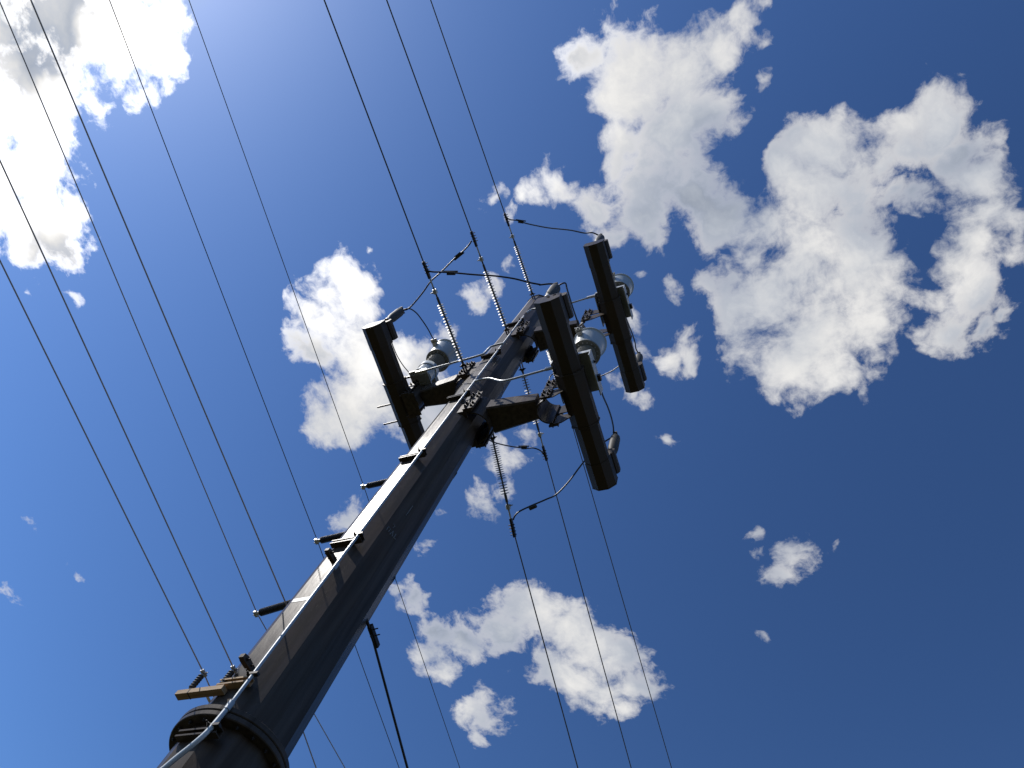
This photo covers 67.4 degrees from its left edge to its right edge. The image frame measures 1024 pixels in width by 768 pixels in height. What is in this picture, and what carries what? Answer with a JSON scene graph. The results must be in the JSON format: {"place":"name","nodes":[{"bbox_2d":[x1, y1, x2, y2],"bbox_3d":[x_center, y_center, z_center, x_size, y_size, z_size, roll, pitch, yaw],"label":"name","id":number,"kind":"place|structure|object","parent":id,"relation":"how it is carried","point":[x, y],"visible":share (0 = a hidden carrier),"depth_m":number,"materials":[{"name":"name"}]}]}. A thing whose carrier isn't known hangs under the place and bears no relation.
{"place":"outdoors","nodes":[
{"label":"outdoors","id":0,"kind":"place"},
{"bbox_2d":[0,0,1023,767],"label":"sky","id":1,"kind":"structure","parent":0,"point":[812,521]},
{"bbox_2d":[546,349,551,364],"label":"strain insulator","id":2,"kind":"object","parent":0,"point":[549,355],"visible":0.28,"depth_m":14.53,"materials":[{"name":"ceramic"}]},
{"bbox_2d":[573,429,671,767],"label":"line wire","id":3,"kind":"object","parent":2,"relation":"attached to","point":[621,596],"visible":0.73,"depth_m":15.61,"materials":[{"name":"black metal"}]},
{"label":"ground","id":4,"kind":"structure","parent":0,"visible":0},
{"bbox_2d":[157,294,543,767],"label":"steel pole","id":5,"kind":"object","parent":4,"relation":"on","point":[265,720],"visible":0.93,"depth_m":6.27,"materials":[{"name":"grey metal"}]},
{"bbox_2d":[30,0,286,604],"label":"wire","id":6,"kind":"object","parent":5,"relation":"attached to","point":[154,292],"visible":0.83,"depth_m":5.88,"materials":[{"name":"black metal"}]},
{"bbox_2d":[175,684,226,701],"bbox_3d":[-2.127,2.210,5.429,0.402,0.164,0.240,-13,-73,18],"label":"timber crossarm","id":7,"kind":"object","parent":5,"relation":"attached to","point":[207,692],"visible":0.88,"depth_m":5.33,"materials":[{"name":"wood"}]},
{"bbox_2d":[189,669,207,688],"bbox_3d":[-2.253,2.133,5.497,0.060,0.200,0.060,-13,-73,18],"label":"pin insulator","id":8,"kind":"object","parent":7,"relation":"attached to","point":[198,679],"visible":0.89,"depth_m":5.51,"materials":[{"name":"ceramic"}]},
{"bbox_2d":[0,260,213,696],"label":"line wire","id":9,"kind":"object","parent":8,"relation":"attached to","point":[100,463],"visible":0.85,"depth_m":5.13,"materials":[{"name":"black metal"}]},
{"bbox_2d":[220,665,238,682],"bbox_3d":[-2.004,2.074,5.416,0.060,0.200,0.060,-13,-73,18],"label":"pin insulator","id":10,"kind":"object","parent":7,"relation":"on","point":[231,672],"visible":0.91,"depth_m":5.45,"materials":[{"name":"ceramic"}]},
{"bbox_2d":[0,160,232,665],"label":"line wire","id":11,"kind":"object","parent":10,"relation":"attached to","point":[112,405],"visible":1,"depth_m":5.00,"materials":[{"name":"black metal"}]},
{"bbox_2d":[253,600,289,616],"bbox_3d":[-2.119,2.047,7.079,0.708,0.100,0.100,-21,-75,20],"label":"line post","id":12,"kind":"object","parent":5,"relation":"attached to","point":[274,608],"visible":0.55,"depth_m":7.09,"materials":[{"name":"metal"}]},
{"bbox_2d":[0,2,344,767],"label":"line wire","id":13,"kind":"object","parent":12,"relation":"attached to","point":[142,342],"visible":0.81,"depth_m":6.55,"materials":[{"name":"black metal"}]},
{"bbox_2d":[303,732,316,767],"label":"line wire","id":14,"kind":"object","parent":5,"relation":"attached to","point":[309,750],"visible":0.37,"depth_m":5.91,"materials":[{"name":"black metal"}]},
{"bbox_2d":[314,531,344,544],"bbox_3d":[-1.839,1.598,8.080,0.611,0.100,0.106,-13,-73,18],"label":"line post","id":15,"kind":"object","parent":5,"relation":"attached to","point":[327,538],"visible":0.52,"depth_m":8.09,"materials":[{"name":"metal"}]},
{"bbox_2d":[109,0,398,766],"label":"line wire","id":16,"kind":"object","parent":15,"relation":"attached to","point":[240,341],"visible":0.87,"depth_m":7.64,"materials":[{"name":"black metal"}]},
{"bbox_2d":[366,619,379,647],"bbox_3d":[-1.197,2.142,6.631,0.106,0.104,0.265,-13,-73,18],"label":"dead end clamp","id":17,"kind":"object","parent":5,"relation":"attached to","point":[371,629],"visible":0.92,"depth_m":6.63,"materials":[{"name":"metal"}]},
{"bbox_2d":[370,634,408,767],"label":"support cable","id":18,"kind":"object","parent":17,"relation":"attached to","point":[389,702],"visible":1,"depth_m":6.65,"materials":[{"name":"black metal"}]},
{"bbox_2d":[360,479,386,489],"bbox_3d":[-1.563,1.175,9.137,0.568,0.100,0.100,-13,-73,18],"label":"line post","id":19,"kind":"object","parent":5,"relation":"attached to","point":[378,483],"visible":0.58,"depth_m":9.14,"materials":[{"name":"metal"}]},
{"bbox_2d":[189,0,459,767],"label":"line wire","id":20,"kind":"object","parent":19,"relation":"attached to","point":[315,351],"visible":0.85,"depth_m":8.79,"materials":[{"name":"black metal"}]},
{"bbox_2d":[160,295,593,767],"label":"conduit","id":21,"kind":"object","parent":5,"relation":"attached to","point":[229,705],"visible":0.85,"depth_m":6.52,"materials":[{"name":"metal"}]},
{"bbox_2d":[362,319,480,449],"bbox_3d":[-1.258,0.155,12.063,1.900,0.610,2.618,-13,-73,18],"label":"beam support","id":22,"kind":"object","parent":5,"relation":"attached to","point":[411,402],"visible":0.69,"depth_m":11.93,"materials":[{"name":"metal"}]},
{"bbox_2d":[385,306,404,321],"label":"post insulator","id":23,"kind":"object","parent":22,"relation":"on","point":[396,314],"visible":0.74,"depth_m":12.37,"materials":[{"name":"grey ceramic"}]},
{"bbox_2d":[392,343,408,372],"bbox_3d":[-1.841,-0.566,12.239,0.092,0.046,0.900,-17,-74,19],"label":"jumper lead","id":24,"kind":"object","parent":23,"relation":"hanging from","point":[398,358],"visible":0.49,"depth_m":12.27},
{"bbox_2d":[406,338,458,385],"bbox_3d":[-1.355,-0.353,12.926,0.591,1.500,0.527,14,-67,7],"label":"insulator","id":25,"kind":"object","parent":22,"relation":"on","point":[442,351],"visible":0.94,"depth_m":12.88,"materials":[{"name":"grey paint"}]},
{"bbox_2d":[404,308,433,338],"bbox_3d":[-1.536,-1.030,13.063,0.154,0.552,0.758,-22,-76,20],"label":"jumper lead","id":26,"kind":"object","parent":25,"relation":"attached to","point":[422,321],"visible":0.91,"depth_m":13.03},
{"bbox_2d":[422,261,467,373],"bbox_3d":[-0.975,-0.935,11.275,0.135,0.206,1.842,-13,-73,18],"label":"strain insulator","id":27,"kind":"object","parent":22,"relation":"attached to","point":[443,313],"visible":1,"depth_m":11.26,"materials":[{"name":"ceramic"}]},
{"bbox_2d":[324,0,423,260],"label":"line wire","id":28,"kind":"object","parent":27,"relation":"attached to","point":[372,128],"visible":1,"depth_m":10.30,"materials":[{"name":"black metal"}]},
{"bbox_2d":[427,270,552,285],"bbox_3d":[-0.309,-1.482,10.667,1.946,0.316,0.080,6,-68,11],"label":"jumper lead","id":29,"kind":"object","parent":27,"relation":"attached to","point":[452,272],"visible":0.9,"depth_m":10.68,"materials":[{"name":"black rubber"}]},
{"bbox_2d":[470,231,509,334],"bbox_3d":[-0.352,-1.615,12.752,0.135,0.222,1.937,-13,-73,18],"label":"strain insulator","id":30,"kind":"object","parent":5,"relation":"attached to","point":[481,259],"visible":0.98,"depth_m":12.73,"materials":[{"name":"ceramic"}]},
{"bbox_2d":[386,0,471,230],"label":"line wire","id":31,"kind":"object","parent":30,"relation":"attached to","point":[428,113],"visible":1,"depth_m":11.69,"materials":[{"name":"black metal"}]},
{"bbox_2d":[404,241,471,310],"bbox_3d":[-1.223,-1.758,12.613,0.082,0.385,1.600,45,-66,-6],"label":"jumper lead","id":32,"kind":"object","parent":31,"relation":"attached to","point":[458,255],"visible":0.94,"depth_m":12.56,"materials":[{"name":"black rubber"}]},
{"bbox_2d":[503,213,534,298],"bbox_3d":[0.154,-2.467,15.122,0.135,0.222,1.866,-13,-73,18],"label":"strain insulator","id":33,"kind":"object","parent":5,"relation":"attached to","point":[518,251],"visible":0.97,"depth_m":15.09,"materials":[{"name":"ceramic"}]},
{"bbox_2d":[430,0,504,212],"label":"line wire","id":34,"kind":"object","parent":33,"relation":"attached to","point":[467,105],"visible":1,"depth_m":14.00,"materials":[{"name":"black metal"}]},
{"bbox_2d":[507,217,597,235],"bbox_3d":[0.725,-2.890,14.090,1.975,1.199,0.088,6,-68,11],"label":"jumper lead","id":35,"kind":"object","parent":33,"relation":"attached to","point":[521,221],"visible":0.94,"depth_m":14.14,"materials":[{"name":"black rubber"}]},
{"bbox_2d":[519,359,547,460],"bbox_3d":[0.358,0.436,12.732,0.135,0.374,1.734,-13,-73,18],"label":"strain insulator","id":36,"kind":"object","parent":5,"relation":"attached to","point":[537,426],"visible":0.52,"depth_m":12.75,"materials":[{"name":"ceramic"}]},
{"bbox_2d":[489,440,543,454],"bbox_3d":[-0.258,0.992,13.092,1.841,0.330,0.164,11,-67,9],"label":"jumper lead","id":37,"kind":"object","parent":36,"relation":"attached to","point":[523,446],"visible":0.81,"depth_m":12.99,"materials":[{"name":"black metal"}]},
{"bbox_2d":[547,461,631,767],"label":"line wire","id":38,"kind":"object","parent":36,"relation":"attached to","point":[588,613],"visible":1,"depth_m":13.15,"materials":[{"name":"black metal"}]},
{"bbox_2d":[457,292,620,490],"bbox_3d":[0.158,0.291,9.984,1.845,0.610,2.612,-13,-73,18],"label":"beam support","id":39,"kind":"object","parent":5,"relation":"attached to","point":[555,313],"visible":0.98,"depth_m":9.78,"materials":[{"name":"metal"}]},
{"bbox_2d":[490,434,516,537],"bbox_3d":[-0.128,1.332,10.526,0.135,0.549,1.495,-13,-73,18],"label":"strain insulator","id":40,"kind":"object","parent":39,"relation":"attached to","point":[508,508],"visible":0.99,"depth_m":10.51,"materials":[{"name":"ceramic"}]},
{"bbox_2d":[515,537,577,767],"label":"line wire","id":41,"kind":"object","parent":40,"relation":"attached to","point":[546,651],"visible":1,"depth_m":10.66,"materials":[{"name":"black metal"}]},
{"bbox_2d":[544,282,559,296],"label":"post insulator","id":42,"kind":"object","parent":39,"relation":"on","point":[554,288],"visible":0.69,"depth_m":9.97,"materials":[{"name":"ceramic"}]},
{"bbox_2d":[559,282,578,326],"bbox_3d":[0.828,-1.084,10.663,0.136,0.506,0.788,-13,-73,18],"label":"jumper lead","id":43,"kind":"object","parent":42,"relation":"attached to","point":[565,283],"visible":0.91,"depth_m":10.63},
{"bbox_2d":[551,326,606,403],"bbox_3d":[1.009,-0.336,10.486,0.555,1.670,0.640,-13,-73,18],"label":"bell unit","id":44,"kind":"object","parent":39,"relation":"on","point":[591,344],"visible":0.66,"depth_m":10.60,"materials":[{"name":"metal"}]},
{"bbox_2d":[608,431,619,453],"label":"post insulator","id":45,"kind":"object","parent":39,"relation":"on","point":[614,441],"visible":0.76,"depth_m":10.61,"materials":[{"name":"grey ceramic"}]},
{"bbox_2d":[513,438,609,519],"bbox_3d":[0.784,1.342,10.717,1.528,1.197,0.190,-29,-78,21],"label":"jumper lead","id":46,"kind":"object","parent":45,"relation":"attached to","point":[532,506],"visible":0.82,"depth_m":10.72,"materials":[{"name":"black metal"}]},
{"bbox_2d":[602,392,613,431],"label":"jumper lead","id":47,"kind":"object","parent":45,"relation":"attached to","point":[609,411],"visible":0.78,"depth_m":10.51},
{"bbox_2d":[510,239,646,392],"bbox_3d":[0.966,-0.926,13.056,2.020,0.610,2.603,-13,-73,18],"label":"beam support","id":48,"kind":"object","parent":5,"relation":"attached to","point":[598,253],"visible":0.75,"depth_m":12.75,"materials":[{"name":"metal"}]},
{"bbox_2d":[595,234,604,240],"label":"post insulator","id":49,"kind":"object","parent":48,"relation":"on","point":[599,236],"visible":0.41,"depth_m":13.05,"materials":[{"name":"grey ceramic"}]},
{"bbox_2d":[594,272,633,326],"bbox_3d":[1.884,-1.553,13.541,0.555,1.670,0.640,-13,-73,18],"label":"bell unit","id":50,"kind":"object","parent":48,"relation":"on","point":[624,283],"visible":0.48,"depth_m":12.98,"materials":[{"name":"grey ceramic"}]},
{"bbox_2d":[636,352,642,361],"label":"post insulator","id":51,"kind":"object","parent":48,"relation":"on","point":[639,356],"visible":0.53,"depth_m":13.69,"materials":[{"name":"grey ceramic"}]},
{"bbox_2d":[627,320,637,351],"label":"jumper lead","id":52,"kind":"object","parent":51,"relation":"attached to","point":[632,335],"visible":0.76,"depth_m":13.64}
]}

